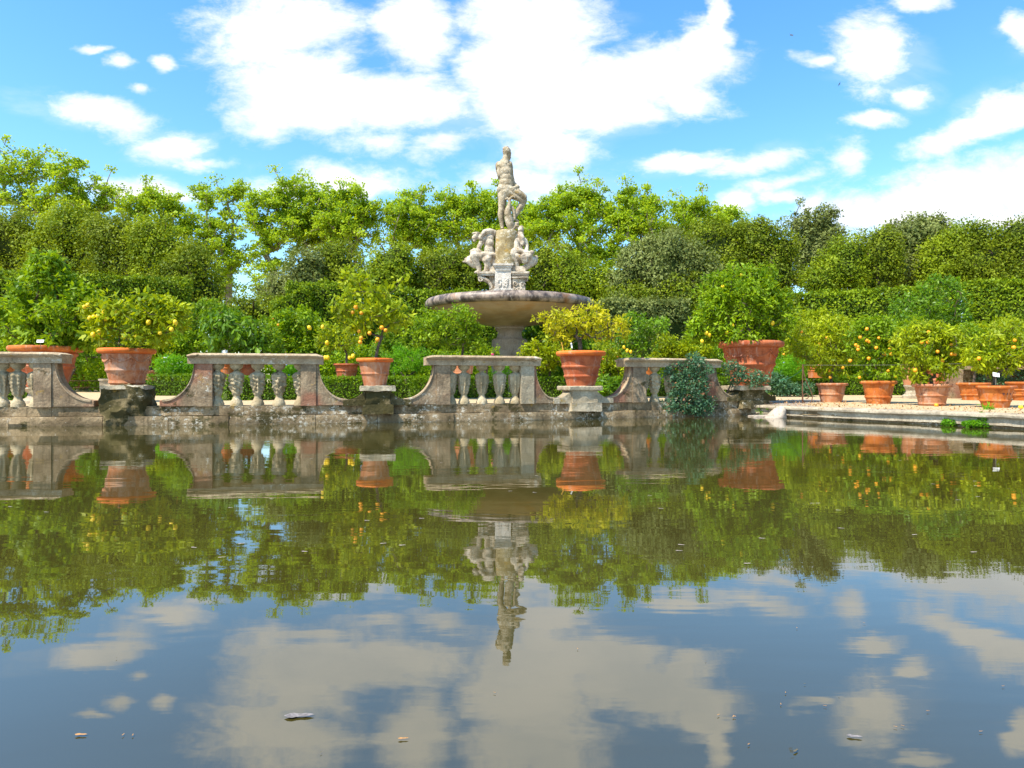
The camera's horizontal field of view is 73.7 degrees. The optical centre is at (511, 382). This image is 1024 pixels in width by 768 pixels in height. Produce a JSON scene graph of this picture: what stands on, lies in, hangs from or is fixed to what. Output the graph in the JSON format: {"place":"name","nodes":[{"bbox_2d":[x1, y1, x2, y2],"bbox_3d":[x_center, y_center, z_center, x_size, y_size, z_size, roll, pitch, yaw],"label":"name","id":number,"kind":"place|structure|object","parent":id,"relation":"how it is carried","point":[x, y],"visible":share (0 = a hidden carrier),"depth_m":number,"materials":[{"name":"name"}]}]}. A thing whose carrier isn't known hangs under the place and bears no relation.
{"place":"outdoors","nodes":[
{"label":"outdoors","id":0,"kind":"place"},
{"bbox_2d":[0,415,1023,767],"bbox_3d":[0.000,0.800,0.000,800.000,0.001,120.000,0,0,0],"label":"water","id":1,"kind":"structure","parent":0,"point":[596,593],"depth_m":2.56,"materials":[{"name":"liquid"}]},
{"bbox_2d":[98,383,156,425],"bbox_3d":[-7.204,0.573,12.818,0.915,1.119,0.823,0,0,0],"label":"stone pedestal","id":2,"kind":"object","parent":1,"relation":"in","point":[119,404],"visible":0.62,"depth_m":12.52,"materials":[{"name":"stone"}]},
{"bbox_2d":[76,285,194,384],"bbox_3d":[-7.162,-0.887,12.955,2.223,1.920,1.285,0,0,0],"label":"potted citrus tree","id":3,"kind":"object","parent":2,"relation":"on","point":[126,362],"visible":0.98,"depth_m":12.76,"materials":[{"name":"green plant"}]},
{"bbox_2d":[0,401,752,426],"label":"retaining wall","id":4,"kind":"structure","parent":1,"relation":"in","point":[28,416],"depth_m":13.31,"materials":[{"name":"stone"}]},
{"bbox_2d":[0,352,98,406],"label":"balustrade","id":5,"kind":"object","parent":4,"relation":"on","point":[47,382],"visible":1,"depth_m":12.43,"materials":[{"name":"stone"}]},
{"bbox_2d":[160,353,347,406],"bbox_3d":[-4.909,-0.051,13.153,3.418,1.005,0.540,0,0,-12],"label":"balustrade","id":6,"kind":"object","parent":4,"relation":"on","point":[205,385],"visible":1,"depth_m":13.02,"materials":[{"name":"stone"}]},
{"bbox_2d":[343,385,410,414],"bbox_3d":[-2.708,0.345,13.686,1.330,0.589,0.710,0,0,-15],"label":"stone pedestal","id":7,"kind":"object","parent":4,"relation":"on","point":[379,399],"visible":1,"depth_m":13.40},
{"bbox_2d":[327,264,416,385],"bbox_3d":[-2.848,-1.175,13.971,1.873,2.508,1.336,0,0,0],"label":"potted citrus tree","id":8,"kind":"object","parent":7,"relation":"on","point":[375,371],"visible":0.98,"depth_m":13.83,"materials":[{"name":"green plant"}]},
{"bbox_2d":[404,355,553,404],"bbox_3d":[-0.665,-0.050,14.252,3.297,1.006,0.540,0,0,-17],"label":"balustrade","id":9,"kind":"object","parent":4,"relation":"on","point":[444,379],"visible":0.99,"depth_m":14.13,"materials":[{"name":"stone"}]},
{"bbox_2d":[553,386,612,411],"bbox_3d":[1.498,0.355,15.007,1.432,0.565,0.710,0,0,-20],"label":"stone pedestal","id":10,"kind":"object","parent":4,"relation":"on","point":[583,398],"visible":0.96,"depth_m":14.72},
{"bbox_2d":[530,299,632,385],"bbox_3d":[1.535,-0.898,15.167,2.282,1.966,1.140,0,0,0],"label":"potted citrus tree","id":11,"kind":"object","parent":10,"relation":"on","point":[580,366],"visible":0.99,"depth_m":14.96,"materials":[{"name":"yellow plant"}]},
{"bbox_2d":[606,358,731,402],"bbox_3d":[3.688,-0.051,15.860,3.644,1.004,0.540,0,0,-23],"label":"balustrade","id":12,"kind":"object","parent":4,"relation":"on","point":[634,384],"visible":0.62,"depth_m":15.47,"materials":[{"name":"stone"}]},
{"bbox_2d":[660,351,717,416],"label":"climbing rose","id":13,"kind":"object","parent":12,"relation":"attached to","point":[690,371],"visible":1,"depth_m":15.62,"materials":[{"name":"green plant"}]},
{"bbox_2d":[721,385,775,408],"bbox_3d":[5.776,0.350,16.823,1.546,0.580,0.716,0,0,-25],"label":"stone pedestal","id":14,"kind":"object","parent":4,"relation":"on","point":[745,396],"visible":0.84,"depth_m":16.52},
{"bbox_2d":[681,259,801,385],"bbox_3d":[5.773,-1.536,17.146,2.756,3.264,1.847,0,0,27],"label":"potted citrus tree","id":15,"kind":"object","parent":14,"relation":"on","point":[752,349],"visible":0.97,"depth_m":16.83,"materials":[{"name":"green plant"}]},
{"bbox_2d":[719,359,773,393],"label":"climbing rose","id":16,"kind":"object","parent":14,"relation":"hanging from","point":[743,376],"visible":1,"depth_m":16.28,"materials":[{"name":"green plant"}]},
{"bbox_2d":[751,405,1023,429],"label":"stone ledge","id":17,"kind":"object","parent":1,"relation":"in","point":[995,419],"visible":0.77,"depth_m":13.38,"materials":[{"name":"stone"}]},
{"bbox_2d":[0,0,1023,380],"label":"sky","id":18,"kind":"structure","parent":0,"point":[925,112],"materials":[{"name":"blue"}]},
{"bbox_2d":[9,383,1023,413],"bbox_3d":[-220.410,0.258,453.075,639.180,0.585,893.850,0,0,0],"label":"ground","id":19,"kind":"structure","parent":0,"point":[94,395],"depth_m":16.61,"materials":[{"name":"gravel"}]},
{"bbox_2d":[0,202,46,272],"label":"holm oak","id":20,"kind":"object","parent":19,"relation":"on","point":[14,229],"visible":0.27,"depth_m":41.01,"materials":[{"name":"green plant"}]},
{"bbox_2d":[23,387,31,403],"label":"garden plinth","id":21,"kind":"structure","parent":19,"relation":"on","point":[27,399],"depth_m":16.61,"materials":[{"name":"stone"}]},
{"bbox_2d":[0,247,108,386],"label":"potted citrus tree","id":22,"kind":"object","parent":21,"relation":"on","point":[32,322],"visible":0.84,"depth_m":16.70,"materials":[{"name":"green plant"}]},
{"bbox_2d":[0,134,105,220],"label":"plane tree","id":23,"kind":"object","parent":19,"relation":"on","point":[30,198],"visible":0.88,"depth_m":57.44,"materials":[{"name":"green plant"}]},
{"bbox_2d":[12,197,100,276],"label":"holm oak","id":24,"kind":"object","parent":19,"relation":"on","point":[53,233],"visible":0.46,"depth_m":40.08,"materials":[{"name":"green plant"}]},
{"bbox_2d":[0,310,121,383],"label":"shrub","id":25,"kind":"object","parent":19,"relation":"on","point":[93,356],"visible":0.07,"depth_m":27.06,"materials":[{"name":"green plant"}]},
{"bbox_2d":[0,266,193,383],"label":"clipped hedge","id":26,"kind":"object","parent":19,"relation":"on","point":[173,286],"visible":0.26,"depth_m":33.22,"materials":[{"name":"green plant"}]},
{"bbox_2d":[60,164,146,224],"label":"plane tree","id":27,"kind":"object","parent":19,"relation":"on","point":[103,203],"visible":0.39,"depth_m":59.63,"materials":[{"name":"green plant"}]},
{"bbox_2d":[70,207,144,279],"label":"holm oak","id":28,"kind":"object","parent":19,"relation":"on","point":[102,239],"visible":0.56,"depth_m":39.07,"materials":[{"name":"green plant"}]},
{"bbox_2d":[117,207,197,280],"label":"holm oak","id":29,"kind":"object","parent":19,"relation":"on","point":[150,240],"visible":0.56,"depth_m":38.30,"materials":[{"name":"green plant"}]},
{"bbox_2d":[117,174,206,243],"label":"plane tree","id":30,"kind":"object","parent":19,"relation":"on","point":[152,199],"visible":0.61,"depth_m":59.44,"materials":[{"name":"green plant"}]},
{"bbox_2d":[121,321,209,380],"bbox_3d":[-12.539,-0.945,24.810,3.191,2.796,1.525,0,0,0],"label":"shrub","id":31,"kind":"object","parent":19,"relation":"on","point":[182,343],"visible":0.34,"depth_m":24.56,"materials":[{"name":"green plant"}]},
{"bbox_2d":[144,372,191,395],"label":"clipped hedge","id":32,"kind":"object","parent":19,"relation":"on","point":[169,388],"visible":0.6,"depth_m":22.88,"materials":[{"name":"green plant"}]},
{"bbox_2d":[149,350,193,379],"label":"shrub","id":33,"kind":"object","parent":19,"relation":"on","point":[176,364],"visible":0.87,"depth_m":23.39,"materials":[{"name":"green plant"}]},
{"bbox_2d":[145,236,227,350],"bbox_3d":[-17.989,-3.934,38.159,4.656,8.570,3.376,0,0,0],"label":"holm oak","id":34,"kind":"object","parent":19,"relation":"on","point":[194,267],"visible":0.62,"depth_m":37.50,"materials":[{"name":"green plant"}]},
{"bbox_2d":[170,296,246,352],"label":"shrub","id":35,"kind":"object","parent":19,"relation":"on","point":[201,312],"visible":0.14,"depth_m":25.64,"materials":[{"name":"green plant"}]},
{"bbox_2d":[186,171,262,378],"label":"plane tree","id":36,"kind":"object","parent":19,"relation":"on","point":[212,226],"visible":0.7,"depth_m":60.47,"materials":[{"name":"green plant"}]},
{"bbox_2d":[232,164,317,381],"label":"plane tree","id":37,"kind":"object","parent":19,"relation":"on","point":[277,200],"visible":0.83,"depth_m":59.46,"materials":[{"name":"green plant"}]},
{"bbox_2d":[221,374,415,400],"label":"clipped hedge","id":38,"kind":"object","parent":19,"relation":"on","point":[347,390],"visible":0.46,"depth_m":19.51,"materials":[{"name":"green plant"}]},
{"bbox_2d":[281,168,356,256],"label":"plane tree","id":39,"kind":"object","parent":19,"relation":"on","point":[315,193],"visible":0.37,"depth_m":61.25,"materials":[{"name":"green plant"}]},
{"bbox_2d":[304,176,385,259],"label":"plane tree","id":40,"kind":"object","parent":19,"relation":"on","point":[340,223],"visible":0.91,"depth_m":59.31,"materials":[{"name":"green plant"}]},
{"bbox_2d":[365,180,460,259],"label":"plane tree","id":41,"kind":"object","parent":19,"relation":"on","point":[418,231],"visible":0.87,"depth_m":59.37,"materials":[{"name":"green plant"}]},
{"bbox_2d":[397,300,486,373],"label":"potted citrus tree","id":42,"kind":"object","parent":19,"relation":"on","point":[435,324],"visible":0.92,"depth_m":19.46,"materials":[{"name":"green plant"}]},
{"bbox_2d":[413,374,511,397],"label":"clipped hedge","id":43,"kind":"object","parent":19,"relation":"on","point":[473,393],"visible":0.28,"depth_m":20.86,"materials":[{"name":"green plant"}]},
{"bbox_2d":[425,178,506,250],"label":"plane tree","id":44,"kind":"object","parent":19,"relation":"on","point":[470,211],"visible":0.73,"depth_m":60.17,"materials":[{"name":"green plant"}]},
{"bbox_2d":[425,290,593,394],"bbox_3d":[-0.085,-1.211,24.399,6.028,3.422,6.020,0,0,0],"label":"fountain","id":45,"kind":"object","parent":19,"relation":"on","point":[507,315],"visible":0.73,"depth_m":22.36,"materials":[{"name":"stone"}]},
{"bbox_2d":[477,263,528,290],"bbox_3d":[-0.309,-3.428,24.319,1.856,1.445,1.102,0,0,0],"label":"statue base","id":46,"kind":"object","parent":45,"relation":"in","point":[505,276],"visible":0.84,"depth_m":23.86,"materials":[{"name":"white stone"}]},
{"bbox_2d":[462,228,495,273],"bbox_3d":[-1.106,-4.646,24.198,1.246,1.649,0.644,0,0,-16],"label":"seated statue","id":47,"kind":"object","parent":46,"relation":"on","point":[485,237],"visible":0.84,"depth_m":24.13,"materials":[{"name":"stone"}]},
{"bbox_2d":[495,229,519,265],"bbox_3d":[-0.184,-4.765,24.393,0.954,1.295,0.930,0,0,0],"label":"stone drum","id":48,"kind":"object","parent":46,"relation":"on","point":[504,241],"visible":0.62,"depth_m":23.99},
{"bbox_2d":[495,146,526,229],"bbox_3d":[-0.044,-6.897,24.396,1.125,3.106,0.668,0,0,17],"label":"standing statue","id":49,"kind":"object","parent":48,"relation":"on","point":[508,187],"visible":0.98,"depth_m":24.26,"materials":[{"name":"stone"}]},
{"bbox_2d":[511,226,537,270],"bbox_3d":[0.401,-4.727,24.173,1.060,1.744,0.558,0,0,0],"label":"seated statue","id":50,"kind":"object","parent":46,"relation":"on","point":[524,256],"visible":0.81,"depth_m":24.06,"materials":[{"name":"stone"}]},
{"bbox_2d":[516,332,570,380],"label":"shrub","id":51,"kind":"object","parent":19,"relation":"on","point":[549,360],"visible":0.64,"depth_m":21.39,"materials":[{"name":"green plant"}]},
{"bbox_2d":[222,386,904,399],"bbox_3d":[4.114,0.318,31.950,46.624,0.339,26.100,0,0,0],"label":"flower bed","id":52,"kind":"object","parent":19,"relation":"on","point":[225,394],"depth_m":25.05,"materials":[{"name":"plant"}]},
{"bbox_2d":[196,304,274,374],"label":"potted citrus tree","id":53,"kind":"object","parent":52,"relation":"on","point":[224,325],"visible":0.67,"depth_m":19.75,"materials":[{"name":"green plant"}]},
{"bbox_2d":[193,288,284,382],"bbox_3d":[-14.300,-2.396,36.936,5.836,5.520,3.069,0,0,0],"label":"holm oak","id":54,"kind":"object","parent":52,"relation":"on","point":[249,306],"visible":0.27,"depth_m":36.51,"materials":[{"name":"green plant"}]},
{"bbox_2d":[240,313,286,375],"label":"potted citrus tree","id":55,"kind":"object","parent":52,"relation":"on","point":[247,369],"visible":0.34,"depth_m":20.24,"materials":[{"name":"green plant"}]},
{"bbox_2d":[248,264,293,307],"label":"holm oak","id":56,"kind":"object","parent":52,"relation":"on","point":[274,282],"visible":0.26,"depth_m":39.46,"materials":[{"name":"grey plant"}]},
{"bbox_2d":[268,283,315,352],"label":"clipped hedge","id":57,"kind":"object","parent":52,"relation":"on","point":[287,301],"visible":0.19,"depth_m":29.61,"materials":[{"name":"green plant"}]},
{"bbox_2d":[258,304,332,366],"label":"shrub","id":58,"kind":"object","parent":52,"relation":"on","point":[298,338],"visible":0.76,"depth_m":23.69,"materials":[{"name":"green plant"}]},
{"bbox_2d":[277,241,331,296],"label":"holm oak","id":59,"kind":"object","parent":52,"relation":"on","point":[305,268],"visible":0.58,"depth_m":38.51,"materials":[{"name":"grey plant"}]},
{"bbox_2d":[284,276,362,382],"bbox_3d":[-8.599,-2.051,31.230,3.593,5.248,2.793,0,0,-12],"label":"clipped hedge","id":60,"kind":"object","parent":52,"relation":"on","point":[323,295],"visible":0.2,"depth_m":30.26,"materials":[{"name":"green plant"}]},
{"bbox_2d":[307,315,365,378],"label":"potted citrus tree","id":61,"kind":"object","parent":52,"relation":"on","point":[346,368],"visible":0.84,"depth_m":20.14,"materials":[{"name":"green plant"}]},
{"bbox_2d":[309,234,367,297],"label":"holm oak","id":62,"kind":"object","parent":52,"relation":"on","point":[335,257],"visible":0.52,"depth_m":39.30,"materials":[{"name":"green plant"}]},
{"bbox_2d":[344,232,421,299],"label":"holm oak","id":63,"kind":"object","parent":52,"relation":"on","point":[387,265],"visible":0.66,"depth_m":38.24,"materials":[{"name":"green plant"}]},
{"bbox_2d":[368,301,430,382],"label":"shrub","id":64,"kind":"object","parent":52,"relation":"on","point":[386,342],"visible":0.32,"depth_m":24.02,"materials":[{"name":"green plant"}]},
{"bbox_2d":[379,342,433,382],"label":"shrub","id":65,"kind":"object","parent":52,"relation":"on","point":[415,359],"visible":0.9,"depth_m":21.19,"materials":[{"name":"green plant"}]},
{"bbox_2d":[360,284,497,388],"bbox_3d":[-3.930,-2.096,33.701,7.633,5.304,2.293,0,0,-20],"label":"clipped hedge","id":66,"kind":"object","parent":52,"relation":"on","point":[418,297],"visible":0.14,"depth_m":32.84,"materials":[{"name":"green plant"}]},
{"bbox_2d":[406,238,488,295],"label":"holm oak","id":67,"kind":"object","parent":52,"relation":"on","point":[439,271],"visible":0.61,"depth_m":39.27,"materials":[{"name":"green plant"}]},
{"bbox_2d":[70,340,993,391],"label":"undergrowth","id":68,"kind":"object","parent":52,"relation":"on","point":[266,369],"visible":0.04,"depth_m":28.05,"materials":[{"name":"green plant"}]},
{"bbox_2d":[520,237,591,291],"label":"holm oak","id":69,"kind":"object","parent":52,"relation":"on","point":[542,276],"visible":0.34,"depth_m":39.42,"materials":[{"name":"green plant"}]},
{"bbox_2d":[522,322,617,381],"bbox_3d":[2.171,-1.117,27.461,4.226,3.070,2.001,0,0,0],"label":"shrub","id":70,"kind":"object","parent":52,"relation":"on","point":[529,335],"visible":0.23,"depth_m":27.17,"materials":[{"name":"green plant"}]},
{"bbox_2d":[546,245,616,303],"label":"holm oak","id":71,"kind":"object","parent":52,"relation":"on","point":[581,283],"visible":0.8,"depth_m":38.34,"materials":[{"name":"green plant"}]},
{"bbox_2d":[593,290,691,381],"bbox_3d":[6.640,-2.104,35.334,5.796,5.242,3.071,0,0,-11],"label":"clipped hedge","id":72,"kind":"object","parent":52,"relation":"on","point":[674,311],"visible":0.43,"depth_m":34.50,"materials":[{"name":"green plant"}]},
{"bbox_2d":[594,268,711,334],"bbox_3d":[7.866,-2.915,36.982,6.823,6.558,4.070,0,0,0],"label":"holm oak","id":73,"kind":"object","parent":52,"relation":"on","point":[646,292],"visible":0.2,"depth_m":36.29,"materials":[{"name":"green plant"}]},
{"bbox_2d":[600,221,724,297],"bbox_3d":[8.348,-4.366,38.054,6.945,9.434,3.985,0,0,0],"label":"holm oak","id":74,"kind":"object","parent":52,"relation":"on","point":[653,260],"visible":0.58,"depth_m":37.19,"materials":[{"name":"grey plant"}]},
{"bbox_2d":[681,212,757,286],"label":"holm oak","id":75,"kind":"object","parent":52,"relation":"on","point":[713,237],"visible":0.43,"depth_m":42.37,"materials":[{"name":"green plant"}]},
{"bbox_2d":[722,214,806,295],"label":"holm oak","id":76,"kind":"object","parent":52,"relation":"on","point":[771,242],"visible":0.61,"depth_m":42.27,"materials":[{"name":"green plant"}]},
{"bbox_2d":[766,303,854,379],"bbox_3d":[11.319,-1.260,25.468,3.887,3.407,1.713,0,0,0],"label":"shrub","id":77,"kind":"object","parent":52,"relation":"on","point":[822,313],"visible":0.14,"depth_m":25.18,"materials":[{"name":"green plant"}]},
{"bbox_2d":[796,231,874,295],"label":"holm oak","id":78,"kind":"object","parent":52,"relation":"on","point":[840,270],"visible":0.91,"depth_m":40.40,"materials":[{"name":"green plant"}]},
{"bbox_2d":[791,281,961,383],"bbox_3d":[18.882,-2.312,36.054,8.424,5.687,2.600,0,0,28],"label":"clipped hedge","id":79,"kind":"object","parent":52,"relation":"on","point":[855,303],"visible":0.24,"depth_m":35.55,"materials":[{"name":"green plant"}]},
{"bbox_2d":[841,223,911,294],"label":"holm oak","id":80,"kind":"object","parent":52,"relation":"on","point":[885,249],"visible":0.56,"depth_m":41.24,"materials":[{"name":"green plant"}]},
{"bbox_2d":[519,165,617,263],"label":"plane tree","id":81,"kind":"object","parent":19,"relation":"on","point":[562,205],"visible":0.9,"depth_m":59.21,"materials":[{"name":"green plant"}]},
{"bbox_2d":[537,374,622,396],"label":"clipped hedge","id":82,"kind":"object","parent":19,"relation":"on","point":[549,388],"visible":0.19,"depth_m":21.43,"materials":[{"name":"green plant"}]},
{"bbox_2d":[592,338,624,379],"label":"shrub","id":83,"kind":"object","parent":19,"relation":"on","point":[607,363],"visible":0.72,"depth_m":22.02,"materials":[{"name":"green plant"}]},
{"bbox_2d":[582,173,676,276],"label":"plane tree","id":84,"kind":"object","parent":19,"relation":"on","point":[633,217],"visible":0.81,"depth_m":58.32,"materials":[{"name":"green plant"}]},
{"bbox_2d":[613,310,670,374],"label":"potted citrus tree","id":85,"kind":"object","parent":19,"relation":"on","point":[641,343],"visible":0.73,"depth_m":20.46,"materials":[{"name":"green plant"}]},
{"bbox_2d":[646,331,714,358],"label":"shrub","id":86,"kind":"object","parent":19,"relation":"on","point":[667,350],"visible":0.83,"depth_m":22.37,"materials":[{"name":"green plant"}]},
{"bbox_2d":[765,370,815,396],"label":"shrub","id":87,"kind":"object","parent":19,"relation":"on","point":[788,389],"visible":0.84,"depth_m":21.81,"materials":[{"name":"green plant"}]},
{"bbox_2d":[773,354,809,382],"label":"shrub","id":88,"kind":"object","parent":19,"relation":"on","point":[786,369],"visible":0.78,"depth_m":22.03,"materials":[{"name":"green plant"}]},
{"bbox_2d":[774,310,829,377],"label":"potted citrus tree","id":89,"kind":"object","parent":19,"relation":"on","point":[812,374],"visible":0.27,"depth_m":23.03,"materials":[{"name":"green plant"}]},
{"bbox_2d":[769,374,904,394],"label":"clipped hedge","id":90,"kind":"object","parent":19,"relation":"on","point":[853,387],"visible":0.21,"depth_m":23.51,"materials":[{"name":"green plant"}]},
{"bbox_2d":[768,399,855,407],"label":"paving","id":91,"kind":"structure","parent":0,"point":[791,403],"depth_m":17.40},
{"bbox_2d":[788,315,861,401],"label":"potted citrus tree","id":92,"kind":"object","parent":91,"relation":"on","point":[831,391],"visible":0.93,"depth_m":17.39,"materials":[{"name":"green plant"}]},
{"bbox_2d":[840,313,912,403],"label":"potted citrus tree","id":93,"kind":"object","parent":91,"relation":"on","point":[879,390],"visible":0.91,"depth_m":16.35,"materials":[{"name":"green plant"}]},
{"bbox_2d":[888,316,971,405],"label":"potted citrus tree","id":94,"kind":"object","parent":91,"relation":"on","point":[943,338],"visible":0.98,"depth_m":15.01,"materials":[{"name":"green plant"}]},
{"bbox_2d":[958,317,1023,407],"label":"potted citrus tree","id":95,"kind":"object","parent":91,"relation":"on","point":[997,396],"visible":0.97,"depth_m":14.03,"materials":[{"name":"green plant"}]},
{"bbox_2d":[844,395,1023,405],"bbox_3d":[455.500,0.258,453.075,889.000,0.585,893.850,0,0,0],"label":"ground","id":96,"kind":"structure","parent":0,"point":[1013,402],"depth_m":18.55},
{"bbox_2d":[645,181,729,239],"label":"plane tree","id":97,"kind":"object","parent":96,"relation":"on","point":[683,209],"visible":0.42,"depth_m":59.38,"materials":[{"name":"green plant"}]},
{"bbox_2d":[785,196,849,288],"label":"upright evergreen","id":98,"kind":"object","parent":96,"relation":"on","point":[817,231],"visible":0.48,"depth_m":49.69,"materials":[{"name":"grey plant"}]},
{"bbox_2d":[877,209,958,290],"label":"holm oak","id":99,"kind":"object","parent":96,"relation":"on","point":[922,227],"visible":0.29,"depth_m":42.97,"materials":[{"name":"green plant"}]},
{"bbox_2d":[881,272,978,383],"bbox_3d":[14.415,-1.716,23.504,3.178,4.093,1.848,0,0,0],"label":"shrub","id":100,"kind":"object","parent":96,"relation":"on","point":[926,297],"visible":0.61,"depth_m":23.22,"materials":[{"name":"green plant"}]},
{"bbox_2d":[906,214,981,289],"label":"holm oak","id":101,"kind":"object","parent":96,"relation":"on","point":[934,259],"visible":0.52,"depth_m":41.30,"materials":[{"name":"green plant"}]},
{"bbox_2d":[953,320,990,399],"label":"potted citrus tree","id":102,"kind":"object","parent":96,"relation":"on","point":[968,390],"visible":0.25,"depth_m":18.74,"materials":[{"name":"green plant"}]},
{"bbox_2d":[941,213,1023,281],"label":"holm oak","id":103,"kind":"object","parent":96,"relation":"on","point":[984,257],"visible":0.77,"depth_m":40.23,"materials":[{"name":"green plant"}]},
{"bbox_2d":[944,366,1023,398],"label":"stone parapet","id":104,"kind":"structure","parent":96,"relation":"on","point":[964,376],"depth_m":20.55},
{"bbox_2d":[955,275,1023,326],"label":"clipped hedge","id":105,"kind":"object","parent":96,"relation":"on","point":[994,296],"visible":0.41,"depth_m":32.24,"materials":[{"name":"green plant"}]},
{"bbox_2d":[989,214,1023,279],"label":"holm oak","id":106,"kind":"object","parent":96,"relation":"on","point":[1016,229],"visible":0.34,"depth_m":40.29,"materials":[{"name":"green plant"}]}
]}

